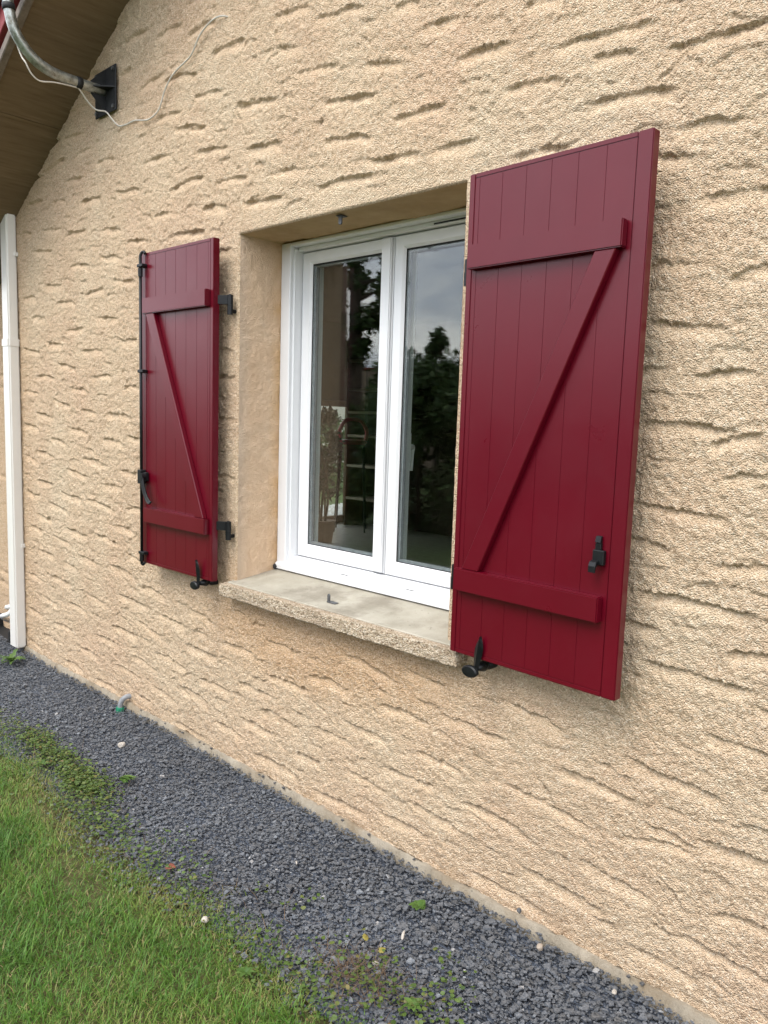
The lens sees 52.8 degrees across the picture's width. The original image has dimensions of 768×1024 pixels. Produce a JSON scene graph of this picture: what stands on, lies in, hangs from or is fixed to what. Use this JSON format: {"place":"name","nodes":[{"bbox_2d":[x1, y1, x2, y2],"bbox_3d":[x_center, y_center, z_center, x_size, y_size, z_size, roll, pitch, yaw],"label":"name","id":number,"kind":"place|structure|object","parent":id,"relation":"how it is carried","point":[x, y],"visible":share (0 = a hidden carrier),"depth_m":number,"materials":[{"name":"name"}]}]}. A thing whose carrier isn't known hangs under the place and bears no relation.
{"place":"outdoors","nodes":[
{"label":"outdoors","id":0,"kind":"place"},
{"bbox_2d":[0,712,374,1023],"bbox_3d":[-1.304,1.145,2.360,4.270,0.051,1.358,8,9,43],"label":"grass","id":1,"kind":"structure","parent":0,"point":[33,911],"depth_m":2.16,"materials":[{"name":"green plant"}]},
{"bbox_2d":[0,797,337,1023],"bbox_3d":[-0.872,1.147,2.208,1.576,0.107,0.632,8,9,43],"label":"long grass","id":2,"kind":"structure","parent":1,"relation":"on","point":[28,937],"depth_m":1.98,"materials":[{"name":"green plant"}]},
{"bbox_2d":[0,702,401,1023],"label":"clover","id":3,"kind":"object","parent":1,"relation":"on","point":[312,999],"visible":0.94,"depth_m":2.31,"materials":[{"name":"green plant"}]},
{"bbox_2d":[201,916,208,922],"bbox_3d":[-0.520,1.184,2.249,0.020,0.018,0.019,4,7,14],"label":"stone","id":4,"kind":"object","parent":1,"relation":"on","point":[205,919],"visible":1,"depth_m":2.24,"materials":[{"name":"white stone"}]},
{"bbox_2d":[235,966,254,976],"bbox_3d":[-0.364,1.212,2.040,0.053,0.006,0.050,8,9,43],"label":"broadleaf weed","id":5,"kind":"object","parent":1,"relation":"on","point":[245,971],"visible":1,"depth_m":2.04,"materials":[{"name":"green plant"}]},
{"bbox_2d":[320,503,342,515],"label":"white pebbles","id":6,"kind":"object","parent":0,"point":[331,508],"visible":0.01,"depth_m":12.28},
{"bbox_2d":[320,483,342,504],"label":"lawn","id":7,"kind":"structure","parent":0,"point":[340,499],"depth_m":14.49,"materials":[{"name":"green plant"}]},
{"bbox_2d":[319,411,344,491],"bbox_3d":[-1.233,-1.236,15.975,1.481,1.837,1.584,3,7,11],"label":"hedge shrub","id":8,"kind":"object","parent":7,"relation":"on","point":[333,477],"visible":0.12,"depth_m":15.81,"materials":[{"name":"green plant"}]},
{"bbox_2d":[0,0,767,1023],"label":"house","id":9,"kind":"structure","parent":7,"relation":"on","point":[626,832],"depth_m":2.63,"materials":[{"name":"beige textured stucco"},{"name":"white painted frames"},{"name":"glass"}]},
{"bbox_2d":[0,609,9,622],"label":"conduit","id":10,"kind":"object","parent":9,"relation":"attached to","point":[4,616],"visible":0.43,"depth_m":4.73,"materials":[{"name":"white plastic"}]},
{"bbox_2d":[0,214,25,647],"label":"downpipe","id":11,"kind":"object","parent":9,"relation":"attached to","point":[11,373],"visible":0.93,"depth_m":4.51,"materials":[{"name":"white plastic"}]},
{"bbox_2d":[2,0,116,119],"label":"mast","id":12,"kind":"object","parent":9,"relation":"attached to","point":[101,87],"visible":1,"depth_m":3.48,"materials":[{"name":"metal"}]},
{"bbox_2d":[17,15,227,126],"bbox_3d":[-1.032,-1.962,3.282,1.079,0.540,0.342,4,7,19],"label":"cable","id":13,"kind":"object","parent":12,"relation":"attached to","point":[191,54],"visible":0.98,"depth_m":3.32,"materials":[{"name":"white plastic"}]},
{"bbox_2d":[116,693,131,713],"bbox_3d":[-1.276,0.948,3.835,0.099,0.099,0.040,-1,7,-20],"label":"drain elbow","id":14,"kind":"object","parent":9,"relation":"attached to","point":[119,707],"visible":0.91,"depth_m":3.81,"materials":[{"name":"grey plastic"}]},
{"bbox_2d":[137,237,232,581],"bbox_3d":[-0.851,-0.412,3.225,0.590,1.372,0.086,7,9,39],"label":"shutter","id":15,"kind":"object","parent":9,"relation":"attached to","point":[181,299],"visible":0.99,"depth_m":3.20,"materials":[{"name":"red paint"}]},
{"bbox_2d":[190,560,217,589],"bbox_3d":[-0.737,0.253,3.228,0.056,0.128,0.137,8,9,43],"label":"shutter stop","id":16,"kind":"object","parent":9,"relation":"attached to","point":[194,585],"visible":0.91,"depth_m":3.18,"materials":[{"name":"black metal"}]},
{"bbox_2d":[318,405,344,542],"bbox_3d":[-0.617,-0.410,8.184,0.403,1.476,0.424,1,7,-11],"label":"potted plant","id":17,"kind":"object","parent":9,"relation":"on","point":[325,524],"visible":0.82,"depth_m":8.14,"materials":[{"name":"green plant"}]},
{"bbox_2d":[318,400,346,522],"bbox_3d":[-0.982,-0.591,9.362,0.060,1.530,1.560,8,9,43],"label":"patio door","id":18,"kind":"structure","parent":9,"relation":"in","point":[340,518],"depth_m":9.81,"materials":[{"name":"white wood"}]},
{"bbox_2d":[327,594,337,603],"bbox_3d":[-0.186,0.314,2.812,0.044,0.033,0.020,8,9,43],"label":"sill catch","id":19,"kind":"object","parent":9,"relation":"on","point":[329,600],"visible":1,"depth_m":2.81,"materials":[{"name":"metal"}]},
{"bbox_2d":[336,214,346,224],"bbox_3d":[-0.146,-1.005,2.668,0.026,0.030,0.032,8,9,43],"label":"shutter latch catch","id":20,"kind":"object","parent":9,"relation":"attached to","point":[340,218],"visible":1,"depth_m":2.66,"materials":[{"name":"metal"}]},
{"bbox_2d":[333,417,368,532],"bbox_3d":[-0.385,-0.449,9.146,0.380,1.340,0.395,2,7,0],"label":"chair","id":21,"kind":"object","parent":9,"relation":"on","point":[363,443],"visible":0.89,"depth_m":9.22,"materials":[{"name":"plastic"}]},
{"bbox_2d":[344,354,378,524],"bbox_3d":[-0.119,-0.857,9.416,0.690,2.100,0.300,8,9,43],"label":"shelf unit","id":22,"kind":"object","parent":9,"relation":"on","point":[357,389],"visible":0.47,"depth_m":9.60,"materials":[{"name":"brown wood"}]},
{"bbox_2d":[273,207,465,609],"bbox_3d":[0.014,-0.369,2.906,1.100,1.338,0.203,8,9,43],"label":"window","id":23,"kind":"structure","parent":9,"relation":"in","point":[386,570],"depth_m":2.93,"materials":[{"name":"white plastic"}]},
{"bbox_2d":[140,709,644,985],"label":"ledge chips","id":24,"kind":"object","parent":9,"relation":"on","point":[642,983],"visible":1,"depth_m":2.78,"materials":[{"name":"stone"}]},
{"bbox_2d":[462,636,497,677],"bbox_3d":[0.294,0.409,2.260,0.066,0.128,0.137,8,9,43],"label":"shutter stop","id":25,"kind":"object","parent":9,"relation":"attached to","point":[470,671],"visible":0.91,"depth_m":2.22,"materials":[{"name":"black metal"}]},
{"bbox_2d":[450,127,659,700],"bbox_3d":[0.389,-0.234,2.046,0.086,1.350,0.590,-4,9,-40],"label":"shutter","id":26,"kind":"object","parent":9,"relation":"attached to","point":[557,263],"visible":1,"depth_m":1.99,"materials":[{"name":"red paint"}]},
{"bbox_2d":[321,406,344,480],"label":"garden wall","id":27,"kind":"structure","parent":0,"point":[341,410],"depth_m":18.39,"materials":[{"name":"stone"}]},
{"bbox_2d":[0,635,693,1023],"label":"slate gravel","id":28,"kind":"structure","parent":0,"point":[284,861],"depth_m":2.45,"materials":[{"name":"grey gravel"}]},
{"bbox_2d":[0,613,11,645],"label":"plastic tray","id":29,"kind":"object","parent":28,"relation":"on","point":[4,632],"visible":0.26,"depth_m":5.09,"materials":[{"name":"black plastic"}]},
{"bbox_2d":[0,649,24,664],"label":"dandelion plant","id":30,"kind":"object","parent":28,"relation":"on","point":[11,658],"visible":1,"depth_m":4.47,"materials":[{"name":"green plant"}]},
{"bbox_2d":[34,760,50,766],"bbox_3d":[-1.415,1.037,3.194,0.065,0.009,0.064,8,9,43],"label":"broadleaf weed","id":31,"kind":"object","parent":28,"relation":"on","point":[42,763],"visible":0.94,"depth_m":3.19,"materials":[{"name":"green plant"}]},
{"bbox_2d":[118,742,124,747],"bbox_3d":[-1.153,1.022,3.405,0.031,0.020,0.027,2,7,3],"label":"stone","id":32,"kind":"object","parent":28,"relation":"on","point":[121,744],"visible":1,"depth_m":3.39,"materials":[{"name":"white stone"}]},
{"bbox_2d":[118,775,135,782],"bbox_3d":[-1.022,1.058,3.084,0.074,0.017,0.064,8,9,43],"label":"trailing weed","id":33,"kind":"object","parent":28,"relation":"on","point":[124,778],"visible":1,"depth_m":3.07,"materials":[{"name":"green plant"}]},
{"bbox_2d":[165,863,175,868],"bbox_3d":[-0.686,1.142,2.492,0.040,0.006,0.029,-2,19,21],"label":"fallen leaf","id":34,"kind":"object","parent":28,"relation":"on","point":[171,865],"visible":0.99,"depth_m":2.49,"materials":[{"name":"brown plant"}]},
{"bbox_2d":[0,728,448,1023],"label":"dry stems","id":35,"kind":"object","parent":28,"relation":"on","point":[361,964],"visible":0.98,"depth_m":2.06,"materials":[{"name":"plant"}]},
{"bbox_2d":[0,707,477,1023],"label":"ground weeds","id":36,"kind":"object","parent":28,"relation":"on","point":[88,779],"visible":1,"depth_m":2.61,"materials":[{"name":"green plant"}]},
{"bbox_2d":[362,933,368,940],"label":"fallen leaf","id":37,"kind":"object","parent":28,"relation":"on","point":[365,937],"visible":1,"depth_m":2.17,"materials":[{"name":"yellow plant"}]},
{"bbox_2d":[403,996,424,1011],"bbox_3d":[0.073,1.233,1.940,0.055,0.008,0.053,3,7,11],"label":"broadleaf weed","id":38,"kind":"object","parent":28,"relation":"on","point":[412,1000],"visible":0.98,"depth_m":1.94,"materials":[{"name":"green plant"}]},
{"bbox_2d":[408,900,425,909],"bbox_3d":[0.106,1.188,2.344,0.051,0.008,0.059,8,9,43],"label":"clover plant","id":39,"kind":"object","parent":28,"relation":"on","point":[417,904],"visible":1,"depth_m":2.34,"materials":[{"name":"green plant"}]},
{"bbox_2d":[536,943,542,950],"bbox_3d":[0.436,1.217,2.167,0.020,0.018,0.021,-7,12,-2],"label":"stone","id":40,"kind":"object","parent":28,"relation":"on","point":[539,946],"visible":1,"depth_m":2.16,"materials":[{"name":"white stone"}]}
]}

